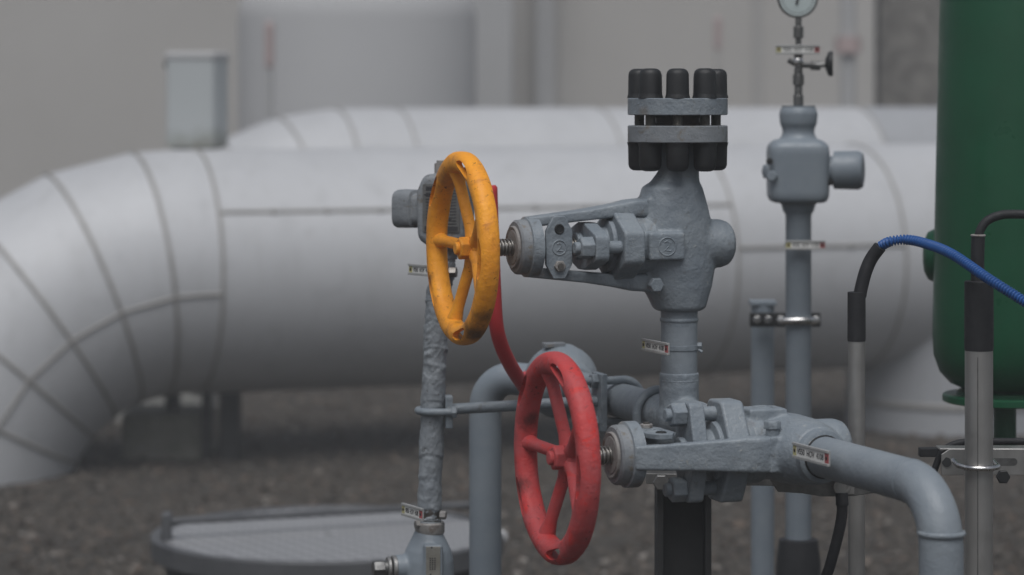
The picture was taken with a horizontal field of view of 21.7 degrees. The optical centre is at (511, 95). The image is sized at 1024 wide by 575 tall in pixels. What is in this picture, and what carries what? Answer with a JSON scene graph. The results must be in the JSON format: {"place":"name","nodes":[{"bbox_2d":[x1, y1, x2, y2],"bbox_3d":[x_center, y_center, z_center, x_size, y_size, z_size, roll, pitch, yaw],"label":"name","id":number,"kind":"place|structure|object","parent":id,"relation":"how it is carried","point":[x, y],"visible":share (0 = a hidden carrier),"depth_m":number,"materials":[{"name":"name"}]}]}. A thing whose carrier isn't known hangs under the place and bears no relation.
{"place":"outdoors","nodes":[
{"label":"outdoors","id":0,"kind":"place"},
{"bbox_2d":[164,52,228,149],"bbox_3d":[-1.138,0.043,9.602,0.206,0.402,0.158,0,0,16],"label":"cabinet","id":1,"kind":"object","parent":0,"point":[196,99],"visible":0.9,"depth_m":9.53,"materials":[{"name":"metal"}]},
{"bbox_2d":[0,0,874,198],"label":"building","id":2,"kind":"structure","parent":0,"point":[82,82],"depth_m":20.00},
{"bbox_2d":[0,368,1023,574],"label":"ground","id":3,"kind":"structure","parent":0,"point":[619,538],"depth_m":8.80,"materials":[{"name":"grey gravel"}]},
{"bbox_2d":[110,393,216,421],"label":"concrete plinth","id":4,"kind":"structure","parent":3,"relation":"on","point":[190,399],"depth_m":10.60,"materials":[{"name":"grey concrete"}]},
{"bbox_2d":[121,394,216,458],"bbox_3d":[-1.244,1.173,9.700,0.310,0.275,0.320,0,0,0],"label":"concrete footing","id":5,"kind":"object","parent":3,"relation":"on","point":[170,428],"visible":0.69,"depth_m":9.54,"materials":[{"name":"concrete"}]},
{"bbox_2d":[0,143,1023,485],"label":"insulated pipe","id":6,"kind":"object","parent":5,"relation":"on","point":[128,279],"visible":0.73,"depth_m":9.34,"materials":[{"name":"metal"}]},
{"bbox_2d":[201,392,241,460],"bbox_3d":[-1.040,1.165,9.550,0.134,0.270,0.100,0,0,0],"label":"pipe support","id":7,"kind":"object","parent":3,"relation":"on","point":[230,426],"visible":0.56,"depth_m":9.50,"materials":[{"name":"metal"}]},
{"bbox_2d":[265,21,273,120],"bbox_3d":[-1.411,0.433,15.500,0.055,1.734,0.055,0,0,0],"label":"marker post","id":8,"kind":"object","parent":3,"relation":"on","point":[269,45],"visible":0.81,"depth_m":15.48,"materials":[{"name":"paint"}]},
{"bbox_2d":[150,501,507,574],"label":"access hatch","id":9,"kind":"object","parent":3,"relation":"on","point":[326,540],"visible":0.75,"depth_m":5.90,"materials":[{"name":"metal"}]},
{"bbox_2d":[238,0,475,132],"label":"storage tank","id":10,"kind":"object","parent":3,"relation":"on","point":[328,54],"visible":0.38,"depth_m":16.82,"materials":[{"name":"metal"}]},
{"bbox_2d":[371,531,453,574],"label":"root valve","id":11,"kind":"object","parent":3,"relation":"on","point":[423,554],"visible":0.97,"depth_m":3.67,"materials":[{"name":"grey metal"}]},
{"bbox_2d":[414,260,457,534],"bbox_3d":[-0.106,0.410,3.699,0.061,0.395,0.042,0,0,0],"label":"taped pipe","id":12,"kind":"object","parent":11,"relation":"on","point":[431,435],"visible":0.76,"depth_m":3.69,"materials":[{"name":"metal"}]},
{"bbox_2d":[401,503,423,520],"bbox_3d":[-0.137,0.571,3.659,0.004,0.017,0.060,0,0,-30],"label":"pipe tag","id":13,"kind":"object","parent":12,"relation":"attached to","point":[413,512],"visible":1,"depth_m":3.65,"materials":[{"name":"white plastic"}]},
{"bbox_2d":[408,264,427,275],"bbox_3d":[-0.124,0.241,3.679,0.004,0.015,0.062,0,0,-38],"label":"pipe tag","id":14,"kind":"object","parent":12,"relation":"attached to","point":[418,269],"visible":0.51,"depth_m":3.69,"materials":[{"name":"white plastic"}]},
{"bbox_2d":[392,160,473,259],"bbox_3d":[-0.110,0.158,3.710,0.110,0.137,0.067,0,0,20],"label":"transmitter head","id":15,"kind":"object","parent":12,"relation":"on","point":[410,208],"visible":0.37,"depth_m":3.68},
{"bbox_2d":[414,395,597,427],"bbox_3d":[-0.007,0.437,3.703,0.256,0.044,0.058,0,0,-3],"label":"tie rod","id":16,"kind":"object","parent":12,"relation":"attached to","point":[450,411],"visible":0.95,"depth_m":3.70,"materials":[{"name":"grey paint"}]},
{"bbox_2d":[473,0,513,107],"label":"vent column","id":17,"kind":"structure","parent":3,"relation":"on","point":[494,53],"depth_m":18.82,"materials":[{"name":"grey metal"}]},
{"bbox_2d":[469,362,527,574],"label":"bent pipe","id":18,"kind":"object","parent":3,"relation":"on","point":[494,383],"visible":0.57,"depth_m":4.01,"materials":[{"name":"grey metal"}]},
{"bbox_2d":[489,185,596,417],"bbox_3d":[0.049,0.301,3.829,0.119,0.360,0.456,0,0,8],"label":"ball valve","id":19,"kind":"object","parent":18,"relation":"attached to","point":[582,360],"visible":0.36,"depth_m":3.67,"materials":[{"name":"grey paint"}]},
{"bbox_2d":[536,0,554,106],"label":"downpipe","id":20,"kind":"object","parent":3,"relation":"on","point":[545,53],"visible":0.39,"depth_m":19.79,"materials":[{"name":"grey metal"}]},
{"bbox_2d":[222,106,936,148],"bbox_3d":[0.548,0.685,13.498,5.490,1.265,0.884,0,0,-20],"label":"insulated pipe","id":21,"kind":"object","parent":3,"relation":"on","point":[390,127],"visible":0.2,"depth_m":13.05,"materials":[{"name":"metal"}]},
{"bbox_2d":[645,470,710,574],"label":"support post","id":22,"kind":"object","parent":3,"relation":"on","point":[682,538],"visible":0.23,"depth_m":3.52,"materials":[{"name":"metal"}]},
{"bbox_2d":[644,311,706,431],"bbox_3d":[0.255,0.370,3.473,0.060,0.175,0.278,0,0,-23],"label":"riser pipe","id":23,"kind":"object","parent":22,"relation":"on","point":[679,378],"visible":0.52,"depth_m":3.53,"materials":[{"name":"grey metal"}]},
{"bbox_2d":[426,143,735,344],"bbox_3d":[0.108,0.192,3.511,0.392,0.262,0.251,0,0,-19],"label":"gate valve","id":24,"kind":"object","parent":23,"relation":"attached to","point":[664,241],"visible":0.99,"depth_m":3.49,"materials":[{"name":"grey paint"}]},
{"bbox_2d":[627,68,727,171],"bbox_3d":[0.221,0.032,3.550,0.135,0.136,0.135,0,0,0],"label":"flange pair","id":25,"kind":"object","parent":24,"relation":"attached to","point":[673,123],"visible":1,"depth_m":3.50,"materials":[{"name":"grey paint"}]},
{"bbox_2d":[561,372,658,421],"bbox_3d":[0.143,0.428,3.777,0.049,0.049,0.381,0,0,-19],"label":"header pipe","id":26,"kind":"object","parent":23,"relation":"attached to","point":[621,399],"visible":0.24,"depth_m":3.69,"materials":[{"name":"grey metal"}]},
{"bbox_2d":[584,372,642,431],"bbox_3d":[0.144,0.428,3.740,0.095,0.080,0.040,0,0,-19],"label":"pipe bracket","id":27,"kind":"object","parent":26,"relation":"attached to","point":[597,382],"visible":0.52,"depth_m":3.72,"materials":[{"name":"grey metal"}]},
{"bbox_2d":[632,385,658,423],"bbox_3d":[0.198,0.432,3.621,0.077,0.079,0.032,0,0,-19],"label":"ring clamp","id":28,"kind":"object","parent":26,"relation":"attached to","point":[643,397],"visible":0.25,"depth_m":3.60,"materials":[{"name":"grey metal"}]},
{"bbox_2d":[641,338,702,355],"bbox_3d":[0.219,0.333,3.534,0.075,0.019,0.076,0,0,-26],"label":"pipe tag","id":29,"kind":"object","parent":23,"relation":"attached to","point":[657,347],"visible":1,"depth_m":3.52,"materials":[{"name":"white plastic"}]},
{"bbox_2d":[514,351,851,564],"bbox_3d":[0.220,0.428,3.218,0.396,0.250,0.251,0,0,-21],"label":"gate valve","id":30,"kind":"object","parent":23,"relation":"attached to","point":[722,450],"visible":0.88,"depth_m":3.17,"materials":[{"name":"grey paint"}]},
{"bbox_2d":[771,480,871,496],"bbox_3d":[0.403,0.459,3.246,0.197,0.073,0.114,0,0,0],"label":"support bracket","id":31,"kind":"object","parent":30,"relation":"attached to","point":[824,490],"visible":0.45,"depth_m":3.30,"materials":[{"name":"metal"}]},
{"bbox_2d":[821,482,850,574],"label":"earth cable","id":32,"kind":"object","parent":31,"relation":"hanging from","point":[841,492],"visible":0.93,"depth_m":3.28,"materials":[{"name":"black rubber"}]},
{"bbox_2d":[646,473,773,489],"bbox_3d":[0.268,0.501,3.453,0.190,0.020,0.015,0,0,7],"label":"flat bar","id":33,"kind":"object","parent":22,"relation":"attached to","point":[658,480],"visible":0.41,"depth_m":3.46,"materials":[{"name":"metal"}]},
{"bbox_2d":[714,16,721,68],"bbox_3d":[1.351,0.388,17.500,0.050,1.825,0.050,0,0,0],"label":"marker post","id":34,"kind":"object","parent":3,"relation":"on","point":[717,33],"visible":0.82,"depth_m":17.48,"materials":[{"name":"white paint"}]},
{"bbox_2d":[749,299,820,574],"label":"clamp post","id":35,"kind":"object","parent":3,"relation":"on","point":[765,319],"visible":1,"depth_m":4.70,"materials":[{"name":"metal"}]},
{"bbox_2d":[762,106,864,574],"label":"gauge standpipe","id":36,"kind":"object","parent":3,"relation":"on","point":[802,169],"visible":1,"depth_m":4.38,"materials":[{"name":"grey paint"},{"name":"steel"}]},
{"bbox_2d":[777,0,832,105],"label":"pressure gauge","id":37,"kind":"object","parent":36,"relation":"attached to","point":[798,10],"visible":1,"depth_m":4.39,"materials":[{"name":"metal"}]},
{"bbox_2d":[776,45,819,53],"bbox_3d":[0.469,-0.076,4.379,0.072,0.015,0.008,0,0,0],"label":"pipe tag","id":38,"kind":"object","parent":37,"relation":"attached to","point":[797,49],"visible":1,"depth_m":4.38,"materials":[{"name":"white plastic"}]},
{"bbox_2d":[785,240,824,249],"bbox_3d":[0.480,0.244,4.391,0.065,0.015,0.062,0,0,0],"label":"pipe tag","id":39,"kind":"object","parent":36,"relation":"attached to","point":[804,244],"visible":1,"depth_m":4.36,"materials":[{"name":"white plastic"}]},
{"bbox_2d":[835,0,860,106],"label":"marker post","id":40,"kind":"object","parent":3,"relation":"on","point":[847,44],"visible":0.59,"depth_m":16.95,"materials":[{"name":"grey paint"}]},
{"bbox_2d":[847,291,865,574],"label":"conduit pole","id":41,"kind":"object","parent":3,"relation":"on","point":[856,320],"visible":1,"depth_m":3.39,"materials":[{"name":"silver metal"}]},
{"bbox_2d":[854,234,1023,306],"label":"flexible conduit","id":42,"kind":"object","parent":41,"relation":"attached to","point":[875,252],"visible":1,"depth_m":3.35,"materials":[{"name":"blue plastic"}]},
{"bbox_2d":[796,428,965,574],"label":"pipe","id":43,"kind":"object","parent":3,"relation":"on","point":[921,489],"visible":0.95,"depth_m":2.93,"materials":[{"name":"grey metal"}]},
{"bbox_2d":[792,442,829,466],"bbox_3d":[0.348,0.417,3.105,0.004,0.018,0.086,0,0,-22],"label":"pipe tag","id":44,"kind":"object","parent":43,"relation":"attached to","point":[811,454],"visible":1,"depth_m":3.10,"materials":[{"name":"white plastic"}]},
{"bbox_2d":[875,0,938,106],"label":"rough wall","id":45,"kind":"structure","parent":3,"relation":"on","point":[906,50],"depth_m":20.40,"materials":[{"name":"grey concrete"}]},
{"bbox_2d":[964,280,993,574],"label":"cable post","id":46,"kind":"object","parent":3,"relation":"on","point":[978,322],"visible":0.84,"depth_m":3.31,"materials":[{"name":"silver metal"}]},
{"bbox_2d":[951,458,1000,470],"bbox_3d":[0.579,0.459,3.327,0.059,0.011,0.067,0,0,0],"label":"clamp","id":47,"kind":"object","parent":46,"relation":"attached to","point":[993,467],"visible":0.95,"depth_m":3.30,"materials":[{"name":"metal"}]},
{"bbox_2d":[936,445,1023,482],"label":"slotted rail","id":48,"kind":"object","parent":46,"relation":"attached to","point":[1009,459],"visible":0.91,"depth_m":3.40,"materials":[{"name":"silver metal"}]},
{"bbox_2d":[918,438,1023,471],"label":"thin cable","id":49,"kind":"object","parent":48,"relation":"attached to","point":[936,452],"visible":0.54,"depth_m":3.44,"materials":[{"name":"black rubber"}]},
{"bbox_2d":[970,210,1023,280],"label":"black cable","id":50,"kind":"object","parent":46,"relation":"attached to","point":[978,245],"visible":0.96,"depth_m":3.31,"materials":[{"name":"rubber"}]},
{"bbox_3d":[0.859,0.919,4.000,0.310,0.761,0.050,0,0,0],"label":"support beam","id":51,"kind":"object","parent":3,"relation":"on","visible":0},
{"bbox_2d":[923,0,1023,437],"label":"green vessel","id":52,"kind":"object","parent":51,"relation":"on","point":[979,176],"visible":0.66,"depth_m":3.91,"materials":[{"name":"paint"}]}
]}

